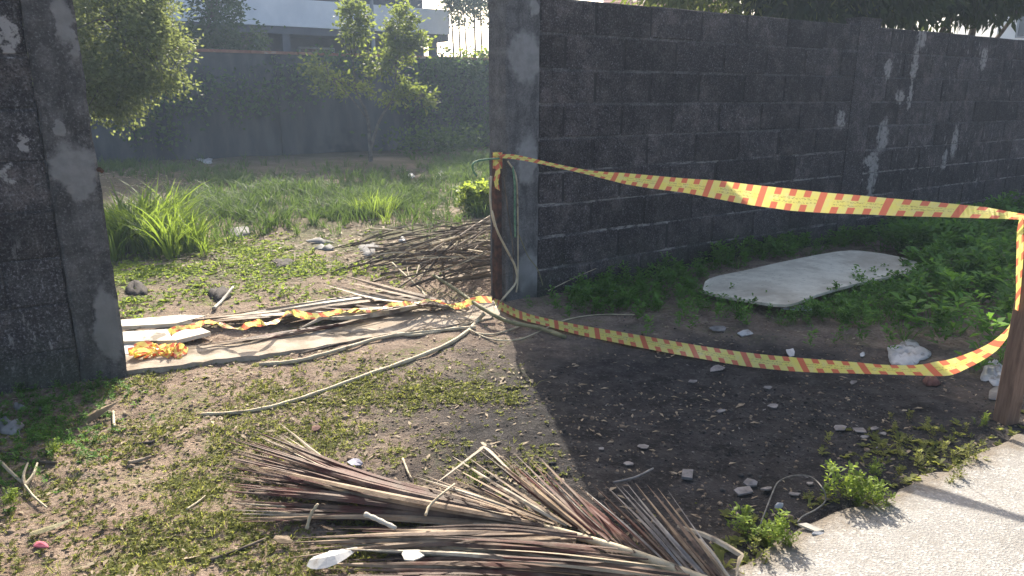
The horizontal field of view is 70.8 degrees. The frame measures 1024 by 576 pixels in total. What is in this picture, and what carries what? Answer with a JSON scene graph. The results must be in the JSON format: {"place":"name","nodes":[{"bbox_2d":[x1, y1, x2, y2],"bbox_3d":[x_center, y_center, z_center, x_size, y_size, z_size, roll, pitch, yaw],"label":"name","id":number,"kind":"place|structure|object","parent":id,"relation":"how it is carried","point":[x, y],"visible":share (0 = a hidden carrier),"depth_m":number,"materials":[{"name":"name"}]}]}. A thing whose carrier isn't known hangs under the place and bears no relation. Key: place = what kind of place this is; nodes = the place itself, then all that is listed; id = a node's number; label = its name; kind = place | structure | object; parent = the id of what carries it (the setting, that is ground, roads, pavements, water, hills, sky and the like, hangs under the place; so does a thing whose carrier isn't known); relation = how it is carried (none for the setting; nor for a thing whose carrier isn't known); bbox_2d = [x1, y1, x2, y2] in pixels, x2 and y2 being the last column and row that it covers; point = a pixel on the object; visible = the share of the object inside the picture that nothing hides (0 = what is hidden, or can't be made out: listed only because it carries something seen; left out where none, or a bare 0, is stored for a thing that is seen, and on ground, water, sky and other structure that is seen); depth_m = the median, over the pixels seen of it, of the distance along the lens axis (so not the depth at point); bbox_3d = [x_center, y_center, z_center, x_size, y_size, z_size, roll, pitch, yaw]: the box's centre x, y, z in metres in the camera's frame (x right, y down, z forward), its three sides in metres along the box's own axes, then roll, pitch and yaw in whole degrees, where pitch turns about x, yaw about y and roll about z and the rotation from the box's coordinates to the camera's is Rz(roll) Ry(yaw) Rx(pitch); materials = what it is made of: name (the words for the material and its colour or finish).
{"place":"outdoors","nodes":[
{"label":"outdoors","id":0,"kind":"place"},
{"bbox_2d":[97,148,489,258],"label":"lot grass","id":1,"kind":"structure","parent":0,"point":[249,202],"depth_m":8.55,"materials":[{"name":"plant"}]},
{"bbox_2d":[0,146,1023,575],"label":"ground","id":2,"kind":"structure","parent":0,"point":[570,350],"depth_m":2.88,"materials":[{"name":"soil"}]},
{"bbox_2d":[0,485,20,506],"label":"weed plant","id":3,"kind":"object","parent":2,"relation":"on","point":[12,496],"visible":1,"depth_m":2.17,"materials":[{"name":"green plant"}]},
{"bbox_2d":[0,416,23,434],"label":"stone","id":4,"kind":"object","parent":2,"relation":"on","point":[6,429],"visible":0.91,"depth_m":2.67,"materials":[{"name":"stone"}]},
{"bbox_2d":[0,460,47,508],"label":"forked stick","id":5,"kind":"object","parent":2,"relation":"on","point":[23,481],"visible":1,"depth_m":2.31,"materials":[{"name":"wood"}]},
{"bbox_2d":[0,449,56,463],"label":"twig","id":6,"kind":"object","parent":2,"relation":"on","point":[40,461],"visible":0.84,"depth_m":2.44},
{"bbox_2d":[0,0,81,394],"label":"block wall","id":7,"kind":"structure","parent":2,"relation":"on","point":[37,341],"depth_m":2.90,"materials":[{"name":"concrete"}]},
{"bbox_2d":[33,541,48,547],"bbox_3d":[-1.287,0.705,1.971,0.073,0.018,0.018,9,17,29],"label":"pink scrap","id":8,"kind":"object","parent":2,"relation":"on","point":[40,544],"visible":1,"depth_m":1.97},
{"bbox_2d":[29,518,73,534],"bbox_3d":[-1.311,0.682,2.053,0.113,0.009,0.035,-13,19,-39],"label":"bamboo strip","id":9,"kind":"object","parent":2,"relation":"on","point":[44,529],"visible":1,"depth_m":2.04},
{"bbox_2d":[44,437,62,455],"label":"weed plant","id":10,"kind":"object","parent":2,"relation":"on","point":[53,445],"visible":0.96,"depth_m":2.48,"materials":[{"name":"green plant"}]},
{"bbox_2d":[19,0,127,381],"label":"gate pillar","id":11,"kind":"structure","parent":2,"relation":"on","point":[54,56],"depth_m":2.94,"materials":[{"name":"concrete"}]},
{"bbox_2d":[0,370,155,511],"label":"corner weeds","id":12,"kind":"object","parent":2,"relation":"on","point":[43,426],"visible":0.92,"depth_m":2.73,"materials":[{"name":"green plant"}]},
{"bbox_2d":[80,401,118,423],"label":"curled leaf","id":13,"kind":"object","parent":2,"relation":"on","point":[94,415],"visible":0.95,"depth_m":2.77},
{"bbox_2d":[27,0,204,139],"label":"leafy tree","id":14,"kind":"object","parent":2,"relation":"on","point":[110,72],"visible":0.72,"depth_m":6.90,"materials":[{"name":"green plant"}]},
{"bbox_2d":[125,280,148,295],"bbox_3d":[-2.401,-0.021,4.608,0.134,0.065,0.480,-7,16,-25],"label":"dark chunk","id":15,"kind":"object","parent":2,"relation":"on","point":[141,289],"visible":0.97,"depth_m":4.50,"materials":[{"name":"stone"}]},
{"bbox_2d":[127,455,151,463],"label":"twig","id":16,"kind":"object","parent":2,"relation":"on","point":[134,461],"visible":1,"depth_m":2.48,"materials":[{"name":"grey wood"}]},
{"bbox_2d":[121,315,204,329],"bbox_3d":[-1.852,0.181,3.776,0.449,0.036,0.141,-2,15,-7],"label":"plank","id":17,"kind":"object","parent":2,"relation":"on","point":[156,322],"visible":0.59,"depth_m":3.76,"materials":[{"name":"wood"}]},
{"bbox_2d":[123,328,210,344],"bbox_3d":[-1.749,0.245,3.618,0.449,0.032,0.184,-3,15,-12],"label":"plank","id":18,"kind":"object","parent":2,"relation":"on","point":[160,336],"visible":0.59,"depth_m":3.61,"materials":[{"name":"wood"}]},
{"bbox_2d":[103,171,235,261],"bbox_3d":[-3.100,-0.640,6.037,1.549,0.568,2.725,-6,16,-22],"label":"grass clump","id":19,"kind":"object","parent":2,"relation":"on","point":[146,221],"visible":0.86,"depth_m":5.71,"materials":[{"name":"plant"}]},
{"bbox_2d":[208,286,230,302],"bbox_3d":[-1.806,0.020,4.444,0.131,0.056,0.429,-7,16,-25],"label":"dark chunk","id":20,"kind":"object","parent":2,"relation":"on","point":[217,294],"visible":0.9,"depth_m":4.39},
{"bbox_2d":[212,286,233,309],"bbox_3d":[-1.725,0.058,4.299,0.024,0.050,0.365,-1,15,-3],"label":"white stick","id":21,"kind":"object","parent":2,"relation":"on","point":[219,303],"visible":1,"depth_m":4.30,"materials":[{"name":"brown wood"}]},
{"bbox_2d":[175,0,285,92],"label":"slim tree","id":22,"kind":"object","parent":2,"relation":"on","point":[212,10],"visible":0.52,"depth_m":14.40,"materials":[{"name":"green plant"}]},
{"bbox_2d":[210,538,265,561],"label":"twig","id":23,"kind":"object","parent":2,"relation":"on","point":[238,549],"visible":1,"depth_m":1.96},
{"bbox_2d":[230,226,250,236],"bbox_3d":[-2.465,-0.514,6.524,0.187,0.054,0.610,-8,17,-27],"label":"rubble","id":24,"kind":"object","parent":2,"relation":"on","point":[236,229],"visible":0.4,"depth_m":6.49,"materials":[{"name":"grey stone"}]},
{"bbox_2d":[32,46,489,165],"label":"boundary wall","id":25,"kind":"structure","parent":2,"relation":"on","point":[327,128],"depth_m":14.76,"materials":[{"name":"concrete"}]},
{"bbox_2d":[109,34,489,153],"bbox_3d":[-3.422,-4.132,15.290,9.237,2.637,0.853,-9,18,-32],"label":"climbing vine","id":26,"kind":"object","parent":25,"relation":"attached to","point":[478,72],"visible":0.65,"depth_m":15.15,"materials":[{"name":"green plant"}]},
{"bbox_2d":[445,46,488,64],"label":"bush","id":27,"kind":"object","parent":25,"relation":"on","point":[465,51],"visible":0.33,"depth_m":17.38,"materials":[{"name":"green plant"}]},
{"bbox_2d":[78,0,449,55],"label":"building","id":28,"kind":"structure","parent":2,"relation":"on","point":[307,23],"depth_m":20.36,"materials":[{"name":"white paint"}]},
{"bbox_2d":[298,47,334,52],"bbox_3d":[-5.839,-6.359,21.703,1.100,1.704,0.100,-10,18,-32],"label":"window","id":29,"kind":"structure","parent":28,"relation":"in","point":[301,49],"depth_m":21.40,"materials":[{"name":"grey paint"}]},
{"bbox_2d":[111,220,451,329],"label":"lot weeds","id":30,"kind":"object","parent":2,"relation":"on","point":[251,251],"visible":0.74,"depth_m":5.05,"materials":[{"name":"green plant"}]},
{"bbox_2d":[272,258,293,267],"bbox_3d":[-1.690,-0.196,5.298,0.176,0.039,0.305,0,15,0],"label":"dark chunk","id":31,"kind":"object","parent":2,"relation":"on","point":[283,263],"visible":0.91,"depth_m":5.27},
{"bbox_2d":[273,535,292,543],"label":"pale leaf","id":32,"kind":"object","parent":2,"relation":"on","point":[283,539],"visible":1,"depth_m":1.98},
{"bbox_2d":[99,170,490,268],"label":"weeds","id":33,"kind":"object","parent":2,"relation":"on","point":[357,238],"visible":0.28,"depth_m":6.47,"materials":[{"name":"green plant"}]},
{"bbox_2d":[305,503,318,528],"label":"twig","id":34,"kind":"object","parent":2,"relation":"on","point":[310,515],"visible":1,"depth_m":2.02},
{"bbox_2d":[125,300,499,374],"bbox_3d":[-0.895,0.252,3.766,2.011,0.073,0.402,-8,17,-27],"label":"threshold strip","id":35,"kind":"object","parent":2,"relation":"on","point":[435,318],"visible":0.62,"depth_m":3.62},
{"bbox_2d":[128,341,187,358],"bbox_3d":[-1.663,0.301,3.402,0.268,0.076,0.142,0,15,0],"label":"barrier tape","id":36,"kind":"object","parent":35,"relation":"on","point":[142,348],"visible":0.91,"depth_m":3.38,"materials":[{"name":"plastic"}]},
{"bbox_2d":[298,339,363,354],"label":"palm stalk","id":37,"kind":"object","parent":35,"relation":"on","point":[321,348],"visible":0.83,"depth_m":3.51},
{"bbox_2d":[306,237,332,243],"bbox_3d":[-1.650,-0.405,6.183,0.144,0.036,0.348,-13,20,-41],"label":"rubble","id":38,"kind":"object","parent":2,"relation":"on","point":[318,240],"visible":1,"depth_m":6.15,"materials":[{"name":"grey stone"}]},
{"bbox_2d":[313,244,333,250],"bbox_3d":[-1.513,-0.336,5.843,0.284,0.052,0.148,12,19,38],"label":"rubble","id":39,"kind":"object","parent":2,"relation":"on","point":[328,247],"visible":0.97,"depth_m":5.80,"materials":[{"name":"grey stone"}]},
{"bbox_2d":[183,275,469,348],"bbox_3d":[-1.104,0.137,3.937,1.536,0.112,1.138,-14,21,-43],"label":"palm frond","id":40,"kind":"object","parent":2,"relation":"on","point":[361,301],"visible":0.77,"depth_m":3.94,"materials":[{"name":"plant"}]},
{"bbox_2d":[168,296,491,335],"bbox_3d":[-0.906,0.125,3.786,1.638,0.070,0.205,-6,16,-21],"label":"barrier tape","id":41,"kind":"object","parent":40,"relation":"on","point":[305,315],"visible":1,"depth_m":3.78,"materials":[{"name":"plastic"}]},
{"bbox_2d":[307,547,356,568],"bbox_3d":[-0.461,0.698,1.857,0.135,0.030,0.073,-4,15,-15],"label":"white husk","id":42,"kind":"object","parent":2,"relation":"on","point":[329,558],"visible":1,"depth_m":1.85,"materials":[{"name":"plant"}]},
{"bbox_2d":[201,312,485,415],"bbox_3d":[-0.625,0.329,3.309,0.197,0.087,1.566,13,20,40],"label":"palm stalk","id":43,"kind":"object","parent":2,"relation":"on","point":[428,352],"visible":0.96,"depth_m":3.13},
{"bbox_2d":[0,326,696,575],"bbox_3d":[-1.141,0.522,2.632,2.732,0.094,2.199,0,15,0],"label":"verge grass","id":44,"kind":"structure","parent":2,"relation":"on","point":[197,486],"depth_m":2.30,"materials":[{"name":"green plant"}]},
{"bbox_2d":[347,458,362,465],"bbox_3d":[-0.522,0.579,2.394,0.034,0.013,0.049,-12,19,-38],"label":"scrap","id":45,"kind":"object","parent":2,"relation":"on","point":[355,462],"visible":0.96,"depth_m":2.39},
{"bbox_2d":[259,325,475,366],"bbox_3d":[-0.690,0.273,3.574,1.100,0.036,0.115,-9,17,-29],"label":"palm stalk","id":46,"kind":"object","parent":2,"relation":"on","point":[319,355],"visible":0.98,"depth_m":3.50,"materials":[{"name":"plant"}]},
{"bbox_2d":[296,0,441,161],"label":"young tree","id":47,"kind":"object","parent":2,"relation":"on","point":[394,52],"visible":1,"depth_m":12.86,"materials":[{"name":"green plant"}]},
{"bbox_2d":[338,186,399,223],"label":"grass clump","id":48,"kind":"object","parent":2,"relation":"on","point":[387,210],"visible":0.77,"depth_m":7.39,"materials":[{"name":"plant"}]},
{"bbox_2d":[358,243,379,257],"bbox_3d":[-1.133,-0.314,5.760,0.172,0.061,0.612,-4,15,-15],"label":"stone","id":49,"kind":"object","parent":2,"relation":"on","point":[366,250],"visible":0.82,"depth_m":5.70,"materials":[{"name":"grey stone"}]},
{"bbox_2d":[369,0,375,53],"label":"utility pole","id":50,"kind":"object","parent":2,"relation":"on","point":[372,20],"visible":0.32,"depth_m":20.49,"materials":[{"name":"grey paint"}]},
{"bbox_2d":[331,216,490,287],"bbox_3d":[-0.741,-0.476,5.676,1.327,0.403,3.460,0,15,0],"label":"brush pile","id":51,"kind":"object","parent":2,"relation":"on","point":[459,250],"visible":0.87,"depth_m":5.03,"materials":[{"name":"wood"}]},
{"bbox_2d":[391,250,427,294],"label":"forked branch","id":52,"kind":"object","parent":51,"relation":"on","point":[416,286],"visible":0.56,"depth_m":4.59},
{"bbox_2d":[350,118,489,156],"bbox_3d":[-1.636,-3.140,15.113,3.527,0.824,2.231,0,15,0],"label":"bush","id":53,"kind":"object","parent":2,"relation":"on","point":[462,141],"visible":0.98,"depth_m":15.10,"materials":[{"name":"green plant"}]},
{"bbox_2d":[371,319,483,336],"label":"palm stalk","id":54,"kind":"object","parent":2,"relation":"on","point":[422,334],"visible":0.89,"depth_m":3.74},
{"bbox_2d":[435,0,466,55],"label":"slender tree","id":55,"kind":"object","parent":2,"relation":"on","point":[448,3],"visible":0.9,"depth_m":20.63,"materials":[{"name":"white plant"}]},
{"bbox_2d":[450,0,466,56],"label":"slender tree","id":56,"kind":"object","parent":2,"relation":"on","point":[460,13],"visible":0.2,"depth_m":21.79,"materials":[{"name":"white plant"}]},
{"bbox_2d":[438,269,490,282],"bbox_3d":[-0.296,-0.089,4.940,0.482,0.031,0.090,-8,17,-26],"label":"plank","id":57,"kind":"object","parent":2,"relation":"on","point":[463,276],"visible":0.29,"depth_m":4.90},
{"bbox_2d":[452,1,478,48],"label":"slender tree","id":58,"kind":"object","parent":2,"relation":"on","point":[462,20],"visible":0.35,"depth_m":22.81,"materials":[{"name":"white plant"}]},
{"bbox_2d":[453,178,489,211],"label":"leafy weed","id":59,"kind":"object","parent":2,"relation":"on","point":[478,190],"visible":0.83,"depth_m":7.60,"materials":[{"name":"green plant"}]},
{"bbox_2d":[458,0,487,57],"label":"slender tree","id":60,"kind":"object","parent":2,"relation":"on","point":[473,2],"visible":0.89,"depth_m":20.62,"materials":[{"name":"white plant"}]},
{"bbox_2d":[464,0,488,49],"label":"slender tree","id":61,"kind":"object","parent":2,"relation":"on","point":[477,17],"visible":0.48,"depth_m":21.78,"materials":[{"name":"white plant"}]},
{"bbox_2d":[223,424,743,575],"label":"palm frond","id":62,"kind":"object","parent":2,"relation":"on","point":[475,534],"visible":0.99,"depth_m":1.96,"materials":[{"name":"plant"}]},
{"bbox_2d":[363,512,396,529],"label":"twig","id":63,"kind":"object","parent":62,"relation":"on","point":[379,520],"visible":1,"depth_m":1.93,"materials":[{"name":"white wood"}]},
{"bbox_2d":[402,550,424,560],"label":"pale leaf","id":64,"kind":"object","parent":62,"relation":"on","point":[410,555],"visible":1,"depth_m":1.83,"materials":[{"name":"white plant"}]},
{"bbox_2d":[424,483,454,515],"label":"twig","id":65,"kind":"object","parent":62,"relation":"on","point":[434,501],"visible":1,"depth_m":1.98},
{"bbox_2d":[492,152,501,299],"bbox_3d":[-0.089,-0.249,4.252,0.036,1.089,0.048,-10,18,-32],"label":"steel post","id":66,"kind":"object","parent":2,"relation":"on","point":[497,249],"visible":0.64,"depth_m":4.23,"materials":[{"name":"metal"}]},
{"bbox_2d":[471,157,499,176],"bbox_3d":[-0.146,-0.671,4.000,0.186,0.099,0.023,-10,18,-32],"label":"green cord","id":67,"kind":"object","parent":66,"relation":"attached to","point":[472,166],"visible":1,"depth_m":3.97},
{"bbox_2d":[491,210,517,302],"bbox_3d":[-0.043,-0.196,4.155,0.074,0.526,0.202,9,17,29],"label":"dry strand","id":68,"kind":"object","parent":66,"relation":"hanging from","point":[510,256],"visible":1,"depth_m":4.16},
{"bbox_2d":[493,152,1023,218],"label":"barrier tape","id":69,"kind":"object","parent":66,"relation":"attached to","point":[787,199],"visible":0.96,"depth_m":3.10,"materials":[{"name":"plastic"}]},
{"bbox_2d":[503,176,514,287],"bbox_3d":[-0.019,-0.317,4.185,0.088,0.670,0.013,-12,19,-39],"label":"dry strand","id":70,"kind":"object","parent":69,"relation":"hanging from","point":[510,230],"visible":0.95,"depth_m":4.19},
{"bbox_2d":[432,274,566,338],"bbox_3d":[-0.144,0.099,3.976,1.073,0.158,0.149,14,21,43],"label":"palm stalk","id":71,"kind":"object","parent":2,"relation":"on","point":[511,322],"visible":0.98,"depth_m":3.82,"materials":[{"name":"wood"}]},
{"bbox_2d":[0,268,1023,575],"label":"soil crumbs","id":72,"kind":"object","parent":2,"relation":"on","point":[192,406],"visible":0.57,"depth_m":2.68,"materials":[{"name":"soil"}]},
{"bbox_2d":[488,0,539,301],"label":"gate pillar","id":73,"kind":"structure","parent":2,"relation":"on","point":[513,42],"depth_m":4.12,"materials":[{"name":"concrete"}]},
{"bbox_2d":[507,161,518,291],"bbox_3d":[0.006,-0.351,4.221,0.081,0.787,0.010,-10,18,-32],"label":"dry strand","id":74,"kind":"object","parent":73,"relation":"hanging from","point":[511,166],"visible":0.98,"depth_m":4.24},
{"bbox_2d":[512,166,515,237],"bbox_3d":[0.011,-0.498,4.185,0.032,0.416,0.013,-10,18,-32],"label":"green cord","id":75,"kind":"object","parent":73,"relation":"hanging from","point":[513,173],"visible":1,"depth_m":4.18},
{"bbox_2d":[469,314,634,340],"bbox_3d":[0.249,0.200,3.860,0.950,0.029,0.214,-7,16,-24],"label":"palm stalk","id":76,"kind":"object","parent":2,"relation":"on","point":[546,327],"visible":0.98,"depth_m":3.75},
{"bbox_2d":[613,468,653,483],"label":"twig","id":77,"kind":"object","parent":2,"relation":"on","point":[626,479],"visible":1,"depth_m":2.26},
{"bbox_2d":[603,0,726,12],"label":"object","id":78,"kind":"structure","parent":2,"relation":"on","point":[631,2],"depth_m":14.61,"materials":[{"name":"plant"}]},
{"bbox_2d":[681,469,692,480],"bbox_3d":[0.573,0.608,2.352,0.034,0.016,0.052,5,16,16],"label":"tile fragment","id":79,"kind":"object","parent":2,"relation":"on","point":[687,474],"visible":1,"depth_m":2.34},
{"bbox_2d":[460,314,1023,520],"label":"char crumbs","id":80,"kind":"object","parent":2,"relation":"on","point":[741,475],"visible":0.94,"depth_m":2.77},
{"bbox_2d":[734,486,752,495],"bbox_3d":[0.726,0.635,2.254,0.063,0.010,0.037,-4,15,-14],"label":"rubble piece","id":81,"kind":"object","parent":2,"relation":"on","point":[740,491],"visible":1,"depth_m":2.25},
{"bbox_2d":[743,478,757,486],"bbox_3d":[0.764,0.624,2.305,0.034,0.014,0.053,13,20,41],"label":"rubble piece","id":82,"kind":"object","parent":2,"relation":"on","point":[750,482],"visible":1,"depth_m":2.30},
{"bbox_2d":[610,0,894,22],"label":"overhanging tree","id":83,"kind":"object","parent":2,"relation":"on","point":[717,6],"visible":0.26,"depth_m":7.85,"materials":[{"name":"green plant"}]},
{"bbox_2d":[726,502,789,539],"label":"weed plant","id":84,"kind":"object","parent":2,"relation":"on","point":[745,514],"visible":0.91,"depth_m":2.00,"materials":[{"name":"green plant"}]},
{"bbox_2d":[524,189,1023,370],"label":"shaded weeds","id":85,"kind":"object","parent":2,"relation":"on","point":[974,247],"visible":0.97,"depth_m":4.36,"materials":[{"name":"green plant"}]},
{"bbox_2d":[703,250,927,306],"bbox_3d":[1.960,-0.084,4.701,1.764,0.078,0.776,-10,18,-32],"label":"white board","id":86,"kind":"object","parent":85,"relation":"on","point":[789,283],"visible":0.79,"depth_m":4.64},
{"bbox_2d":[537,0,1023,296],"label":"block wall","id":87,"kind":"structure","parent":2,"relation":"on","point":[866,106],"depth_m":5.17,"materials":[{"name":"black concrete"}]},
{"bbox_2d":[759,475,826,525],"bbox_3d":[0.840,0.635,2.131,0.152,0.054,0.306,8,17,28],"label":"wire ring","id":88,"kind":"object","parent":2,"relation":"on","point":[804,514],"visible":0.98,"depth_m":2.17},
{"bbox_2d":[724,0,970,32],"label":"overhanging tree","id":89,"kind":"object","parent":2,"relation":"on","point":[806,11],"visible":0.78,"depth_m":7.54,"materials":[{"name":"green plant"}]},
{"bbox_2d":[820,459,878,505],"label":"weed plant","id":90,"kind":"object","parent":2,"relation":"on","point":[848,484],"visible":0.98,"depth_m":2.18,"materials":[{"name":"green plant"}]},
{"bbox_2d":[710,409,1023,573],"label":"kerb weeds","id":91,"kind":"object","parent":2,"relation":"on","point":[719,551],"visible":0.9,"depth_m":2.41,"materials":[{"name":"green plant"}]},
{"bbox_2d":[865,456,884,475],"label":"weed plant","id":92,"kind":"object","parent":2,"relation":"on","point":[874,467],"visible":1,"depth_m":2.33,"materials":[{"name":"green plant"}]},
{"bbox_2d":[887,339,930,364],"bbox_3d":[1.917,0.310,3.476,0.190,0.035,0.476,8,17,28],"label":"plastic sheet","id":93,"kind":"object","parent":2,"relation":"on","point":[911,352],"visible":0.91,"depth_m":3.45,"materials":[{"name":"plastic"}]},
{"bbox_2d":[922,376,940,385],"bbox_3d":[1.821,0.391,3.136,0.075,0.036,0.147,4,15,13],"label":"brown lump","id":94,"kind":"object","parent":2,"relation":"on","point":[930,381],"visible":0.88,"depth_m":3.09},
{"bbox_2d":[883,0,1023,36],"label":"overhanging tree","id":95,"kind":"object","parent":2,"relation":"on","point":[978,12],"visible":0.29,"depth_m":8.54,"materials":[{"name":"green plant"}]},
{"bbox_2d":[973,410,989,425],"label":"weed plant","id":96,"kind":"object","parent":2,"relation":"on","point":[985,415],"visible":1,"depth_m":2.68,"materials":[{"name":"green plant"}]},
{"bbox_2d":[940,0,1023,37],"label":"overhanging tree","id":97,"kind":"object","parent":2,"relation":"on","point":[971,31],"visible":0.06,"depth_m":9.24,"materials":[{"name":"green plant"}]},
{"bbox_2d":[956,15,1023,39],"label":"pale house","id":98,"kind":"structure","parent":2,"relation":"on","point":[1009,33],"depth_m":20.82,"materials":[{"name":"grey paint"}]},
{"bbox_2d":[1015,16,1023,37],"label":"window","id":99,"kind":"structure","parent":98,"relation":"in","point":[1019,33],"depth_m":20.74,"materials":[{"name":"grey paint"}]},
{"bbox_2d":[980,359,1001,385],"bbox_3d":[2.161,0.367,3.230,0.086,0.043,0.382,11,18,34],"label":"plastic bag","id":100,"kind":"object","parent":2,"relation":"on","point":[991,374],"visible":0.69,"depth_m":3.20,"materials":[{"name":"plastic"}]},
{"bbox_2d":[989,386,998,399],"bbox_3d":[2.050,0.428,2.981,0.119,0.035,0.243,13,20,40],"label":"flat stone","id":101,"kind":"object","parent":2,"relation":"on","point":[993,391],"visible":0.29,"depth_m":2.97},
{"bbox_2d":[992,252,1023,425],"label":"wooden post","id":102,"kind":"object","parent":2,"relation":"on","point":[1009,401],"visible":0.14,"depth_m":2.65,"materials":[{"name":"wood"}]},
{"bbox_2d":[493,215,1023,375],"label":"barrier tape","id":103,"kind":"object","parent":102,"relation":"attached to","point":[952,366],"visible":1,"depth_m":3.23,"materials":[{"name":"plastic"}]},
{"bbox_2d":[423,0,958,57],"label":"sky","id":104,"kind":"structure","parent":0,"point":[429,4],"materials":[{"name":"white"}]},
{"bbox_2d":[721,434,1023,575],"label":"pavement","id":105,"kind":"structure","parent":0,"point":[971,523],"depth_m":2.02,"materials":[{"name":"concrete"}]},
{"bbox_2d":[745,510,801,546],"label":"weed plant","id":106,"kind":"object","parent":105,"relation":"on","point":[783,533],"visible":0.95,"depth_m":1.96,"materials":[{"name":"green plant"}]},
{"bbox_2d":[798,523,823,531],"bbox_3d":[0.844,0.678,2.034,0.068,0.016,0.021,7,16,25],"label":"pale chip","id":107,"kind":"object","parent":105,"relation":"on","point":[810,527],"visible":1,"depth_m":2.03,"materials":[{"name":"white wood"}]},
{"bbox_2d":[852,476,899,507],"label":"weed plant","id":108,"kind":"object","parent":105,"relation":"on","point":[880,495],"visible":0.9,"depth_m":2.17,"materials":[{"name":"green plant"}]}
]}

